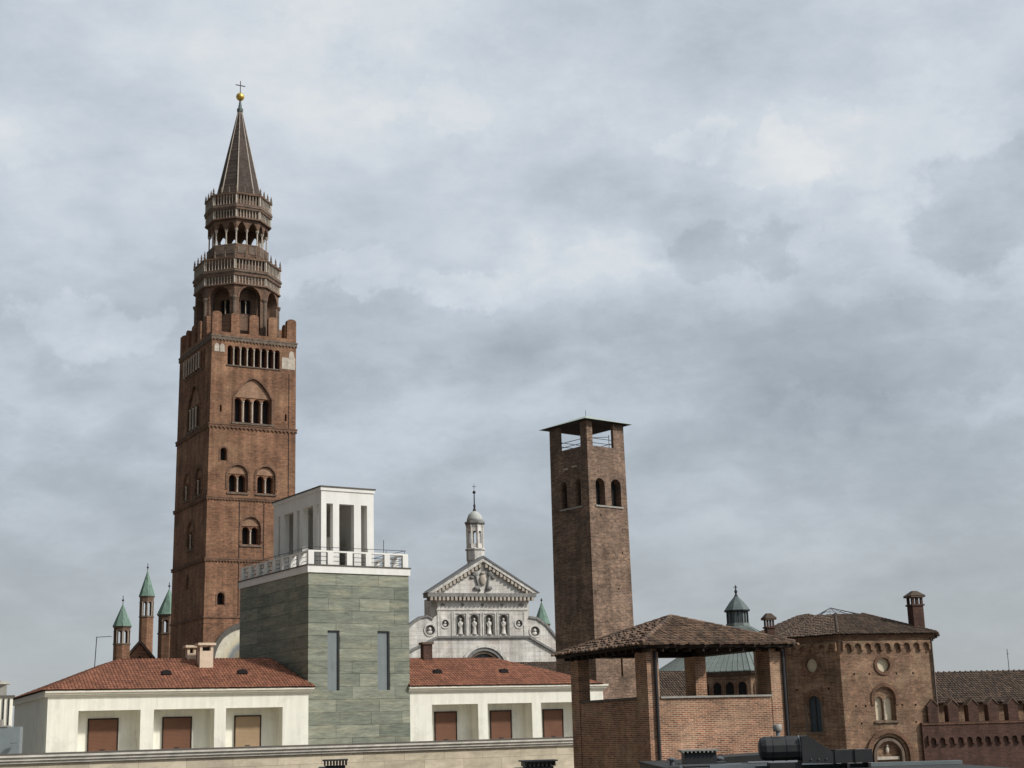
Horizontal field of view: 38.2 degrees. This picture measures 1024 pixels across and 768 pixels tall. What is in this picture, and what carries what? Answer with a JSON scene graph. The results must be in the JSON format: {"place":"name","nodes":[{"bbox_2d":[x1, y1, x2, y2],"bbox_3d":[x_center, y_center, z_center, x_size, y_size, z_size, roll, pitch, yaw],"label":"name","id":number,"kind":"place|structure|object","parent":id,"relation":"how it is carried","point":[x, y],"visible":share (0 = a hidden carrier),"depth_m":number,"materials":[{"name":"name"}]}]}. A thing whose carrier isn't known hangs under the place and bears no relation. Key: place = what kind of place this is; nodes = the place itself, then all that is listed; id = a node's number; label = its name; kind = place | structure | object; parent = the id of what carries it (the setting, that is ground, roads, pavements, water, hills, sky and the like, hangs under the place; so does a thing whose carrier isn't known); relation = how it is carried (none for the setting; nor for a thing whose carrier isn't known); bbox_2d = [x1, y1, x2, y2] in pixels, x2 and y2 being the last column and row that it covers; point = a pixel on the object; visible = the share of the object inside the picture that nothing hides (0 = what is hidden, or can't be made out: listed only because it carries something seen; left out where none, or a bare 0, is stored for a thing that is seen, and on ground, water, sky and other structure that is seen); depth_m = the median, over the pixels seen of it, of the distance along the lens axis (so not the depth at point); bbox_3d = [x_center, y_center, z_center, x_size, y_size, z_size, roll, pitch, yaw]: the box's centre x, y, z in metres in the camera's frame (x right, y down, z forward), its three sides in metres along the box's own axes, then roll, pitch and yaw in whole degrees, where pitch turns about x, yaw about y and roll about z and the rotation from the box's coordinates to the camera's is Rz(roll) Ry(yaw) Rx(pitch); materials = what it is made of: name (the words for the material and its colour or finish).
{"place":"outdoors","nodes":[
{"label":"outdoors","id":0,"kind":"place"},
{"bbox_2d":[139,566,154,652],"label":"turret","id":1,"kind":"object","parent":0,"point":[146,595],"visible":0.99,"depth_m":272.31,"materials":[{"name":"brick"}]},
{"bbox_2d":[169,81,297,657],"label":"bell tower","id":2,"kind":"structure","parent":0,"point":[235,443],"depth_m":208.94,"materials":[{"name":"brick"}]},
{"bbox_2d":[182,472,190,503],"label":"window","id":3,"kind":"structure","parent":2,"relation":"in","point":[188,480],"depth_m":210.83,"materials":[{"name":"brick"}]},
{"bbox_2d":[186,573,188,589],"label":"window","id":4,"kind":"structure","parent":2,"relation":"in","point":[187,573],"depth_m":206.04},
{"bbox_2d":[186,520,193,551],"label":"window","id":5,"kind":"structure","parent":2,"relation":"in","point":[192,525],"depth_m":207.18,"materials":[{"name":"brick"}]},
{"bbox_2d":[186,384,200,435],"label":"window","id":6,"kind":"structure","parent":2,"relation":"in","point":[196,399],"depth_m":211.60,"materials":[{"name":"stone"}]},
{"bbox_2d":[183,351,204,381],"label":"arcade window","id":7,"kind":"structure","parent":2,"relation":"in","point":[188,361],"depth_m":212.82,"materials":[{"name":"stone"}]},
{"bbox_2d":[194,466,202,498],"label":"window","id":8,"kind":"structure","parent":2,"relation":"in","point":[200,474],"depth_m":205.94,"materials":[{"name":"stone"}]},
{"bbox_2d":[215,591,225,605],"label":"window","id":9,"kind":"structure","parent":2,"relation":"in","point":[218,601],"depth_m":200.24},
{"bbox_2d":[219,446,227,460],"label":"window","id":10,"kind":"structure","parent":2,"relation":"in","point":[221,451],"depth_m":204.79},
{"bbox_2d":[226,463,249,494],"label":"window","id":11,"kind":"structure","parent":2,"relation":"in","point":[236,469],"depth_m":205.19,"materials":[{"name":"stone"}]},
{"bbox_2d":[239,515,262,546],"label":"window","id":12,"kind":"structure","parent":2,"relation":"in","point":[244,522],"depth_m":204.54,"materials":[{"name":"stone"}]},
{"bbox_2d":[231,377,273,426],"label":"window","id":13,"kind":"structure","parent":2,"relation":"in","point":[252,389],"depth_m":208.78,"materials":[{"name":"stone"}]},
{"bbox_2d":[226,347,280,370],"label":"arcade window","id":14,"kind":"structure","parent":2,"relation":"in","point":[248,359],"depth_m":210.16,"materials":[{"name":"stone"}]},
{"bbox_2d":[254,465,277,495],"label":"window","id":15,"kind":"structure","parent":2,"relation":"in","point":[263,471],"depth_m":207.15,"materials":[{"name":"stone"}]},
{"bbox_2d":[409,486,555,661],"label":"cathedral","id":16,"kind":"structure","parent":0,"point":[476,605],"depth_m":222.61,"materials":[{"name":"stone"}]},
{"bbox_2d":[474,654,491,657],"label":"rose window","id":17,"kind":"structure","parent":16,"relation":"in","point":[480,655],"depth_m":221.86,"materials":[{"name":"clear glass"}]},
{"bbox_2d":[536,598,549,625],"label":"turret","id":18,"kind":"object","parent":16,"relation":"attached to","point":[542,614],"visible":0.19,"depth_m":258.88,"materials":[{"name":"metal"}]},
{"bbox_2d":[408,642,608,741],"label":"white house","id":19,"kind":"structure","parent":0,"point":[473,698],"depth_m":100.22,"materials":[{"name":"paint"}]},
{"bbox_2d":[434,711,456,740],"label":"door","id":20,"kind":"structure","parent":19,"relation":"in","point":[445,723],"depth_m":98.74,"materials":[{"name":"wood"}]},
{"bbox_2d":[489,710,511,738],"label":"door","id":21,"kind":"structure","parent":19,"relation":"in","point":[500,720],"depth_m":100.37,"materials":[{"name":"wood"}]},
{"bbox_2d":[542,709,563,736],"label":"door","id":22,"kind":"structure","parent":19,"relation":"in","point":[552,719],"depth_m":101.97,"materials":[{"name":"wood"}]},
{"bbox_2d":[0,0,1023,726],"label":"sky","id":23,"kind":"structure","parent":0,"point":[779,244],"materials":[{"name":"grey"}]},
{"bbox_2d":[516,661,555,671],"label":"tiled house","id":24,"kind":"structure","parent":0,"point":[550,665],"depth_m":179.66,"materials":[{"name":"tile"}]},
{"bbox_2d":[539,410,635,699],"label":"brick tower","id":25,"kind":"structure","parent":0,"point":[592,572],"depth_m":142.03,"materials":[{"name":"brick"}]},
{"bbox_2d":[560,505,581,511],"bbox_3d":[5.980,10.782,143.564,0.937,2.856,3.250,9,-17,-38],"label":"window sill","id":26,"kind":"structure","parent":25,"relation":"in","point":[581,505],"depth_m":142.91,"materials":[{"name":"stone"}]},
{"bbox_2d":[595,480,623,508],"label":"window","id":27,"kind":"structure","parent":25,"relation":"in","point":[613,491],"depth_m":143.28,"materials":[{"name":"stone"}]},
{"bbox_2d":[551,614,798,767],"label":"brick pavilion","id":28,"kind":"structure","parent":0,"point":[648,722],"depth_m":52.48,"materials":[{"name":"brick"}]},
{"bbox_2d":[659,671,707,695],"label":"tiled house","id":29,"kind":"structure","parent":0,"point":[671,683],"depth_m":157.56,"materials":[{"name":"tile"}]},
{"bbox_2d":[638,753,1007,767],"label":"rooftop","id":30,"kind":"structure","parent":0,"point":[748,760],"depth_m":36.38,"materials":[{"name":"concrete"}]},
{"bbox_2d":[678,749,719,764],"bbox_3d":[4.900,9.806,38.753,1.000,0.450,0.860,-2,-13,0],"label":"roof vent","id":31,"kind":"object","parent":30,"relation":"on","point":[697,756],"visible":0.97,"depth_m":38.41,"materials":[{"name":"metal"}]},
{"bbox_2d":[758,724,872,767],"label":"vent hood","id":32,"kind":"object","parent":30,"relation":"on","point":[800,749],"visible":1,"depth_m":34.96,"materials":[{"name":"metal"}]},
{"bbox_2d":[935,669,1023,721],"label":"tiled house","id":33,"kind":"structure","parent":0,"point":[981,687],"depth_m":151.59,"materials":[{"name":"brick"}]},
{"label":"ground","id":34,"kind":"structure","parent":0,"visible":0},
{"bbox_2d":[0,680,14,726],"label":"plaster house","id":35,"kind":"structure","parent":34,"relation":"on","point":[6,705],"depth_m":76.27,"materials":[{"name":"paint"}]},
{"bbox_2d":[112,596,131,659],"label":"turret","id":36,"kind":"object","parent":34,"relation":"on","point":[121,625],"visible":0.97,"depth_m":258.40,"materials":[{"name":"brick"}]},
{"bbox_2d":[130,640,154,658],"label":"gable house","id":37,"kind":"structure","parent":34,"relation":"on","point":[139,649],"depth_m":260.55,"materials":[{"name":"brick"}]},
{"bbox_2d":[157,582,171,657],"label":"turret","id":38,"kind":"object","parent":34,"relation":"on","point":[163,615],"visible":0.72,"depth_m":258.22,"materials":[{"name":"brick"}]},
{"bbox_2d":[13,643,315,752],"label":"white house","id":39,"kind":"structure","parent":34,"relation":"on","point":[204,699],"depth_m":90.23,"materials":[{"name":"paint"}]},
{"bbox_2d":[94,636,111,667],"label":"roof antenna","id":40,"kind":"object","parent":39,"relation":"on","point":[96,646],"visible":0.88,"depth_m":91.88,"materials":[{"name":"metal"}]},
{"bbox_2d":[87,718,118,750],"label":"door","id":41,"kind":"structure","parent":39,"relation":"in","point":[102,733],"depth_m":88.19,"materials":[{"name":"wood"}]},
{"bbox_2d":[162,716,191,748],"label":"door","id":42,"kind":"structure","parent":39,"relation":"in","point":[176,731],"depth_m":89.95,"materials":[{"name":"wood"}]},
{"bbox_2d":[234,715,260,746],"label":"door","id":43,"kind":"structure","parent":39,"relation":"in","point":[247,730],"depth_m":91.71,"materials":[{"name":"wood"}]},
{"bbox_2d":[0,737,573,767],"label":"terrace building","id":44,"kind":"structure","parent":34,"relation":"on","point":[494,753],"depth_m":60.83,"materials":[{"name":"stone"}]},
{"bbox_2d":[0,720,22,753],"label":"cooling unit","id":45,"kind":"object","parent":44,"relation":"on","point":[11,738],"visible":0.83,"depth_m":70.20,"materials":[{"name":"grey metal"}]},
{"bbox_2d":[238,485,410,744],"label":"stone tower","id":46,"kind":"structure","parent":34,"relation":"on","point":[324,607],"depth_m":96.66,"materials":[{"name":"stone"}]},
{"bbox_2d":[327,631,338,690],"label":"window","id":47,"kind":"structure","parent":46,"relation":"in","point":[333,636],"depth_m":94.61,"materials":[{"name":"glass"}]},
{"bbox_2d":[377,631,389,689],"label":"window","id":48,"kind":"structure","parent":46,"relation":"in","point":[382,636],"depth_m":96.57,"materials":[{"name":"glass"}]},
{"bbox_2d":[659,585,758,695],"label":"baptistery","id":49,"kind":"structure","parent":34,"relation":"on","point":[731,674],"depth_m":177.66,"materials":[{"name":"brick"}]},
{"bbox_2d":[707,683,710,695],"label":"window","id":50,"kind":"structure","parent":49,"relation":"in","point":[708,686],"depth_m":177.53,"materials":[{"name":"black glass"}]},
{"bbox_2d":[712,681,722,694],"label":"window","id":51,"kind":"structure","parent":49,"relation":"in","point":[717,688],"depth_m":177.14,"materials":[{"name":"black glass"}]},
{"bbox_2d":[724,681,735,694],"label":"window","id":52,"kind":"structure","parent":49,"relation":"in","point":[729,687],"depth_m":176.50,"materials":[{"name":"black glass"}]},
{"bbox_2d":[737,680,747,694],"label":"window","id":53,"kind":"structure","parent":49,"relation":"in","point":[742,686],"depth_m":175.85,"materials":[{"name":"black glass"}]},
{"bbox_2d":[753,591,939,762],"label":"palazzo","id":54,"kind":"structure","parent":34,"relation":"on","point":[860,680],"depth_m":128.73,"materials":[{"name":"brick"}]},
{"bbox_2d":[803,690,823,733],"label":"arched window","id":55,"kind":"structure","parent":54,"relation":"in","point":[815,704],"depth_m":129.03,"materials":[{"name":"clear glass"}]},
{"bbox_2d":[871,683,899,722],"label":"twin window","id":56,"kind":"structure","parent":54,"relation":"in","point":[876,701],"depth_m":128.19,"materials":[{"name":"brick"}]},
{"bbox_2d":[920,697,1023,767],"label":"battlement wall","id":57,"kind":"structure","parent":34,"relation":"on","point":[990,740],"depth_m":128.53,"materials":[{"name":"brick"}]},
{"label":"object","id":58,"kind":"object","parent":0,"visible":0},
{"bbox_2d":[318,759,347,767],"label":"roof vent","id":59,"kind":"object","parent":58,"relation":"on","point":[336,765],"visible":1,"depth_m":38.44,"materials":[{"name":"metal"}]},
{"bbox_2d":[514,759,557,767],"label":"roof vent","id":60,"kind":"object","parent":58,"relation":"on","point":[545,763],"visible":1,"depth_m":38.46,"materials":[{"name":"metal"}]}
]}

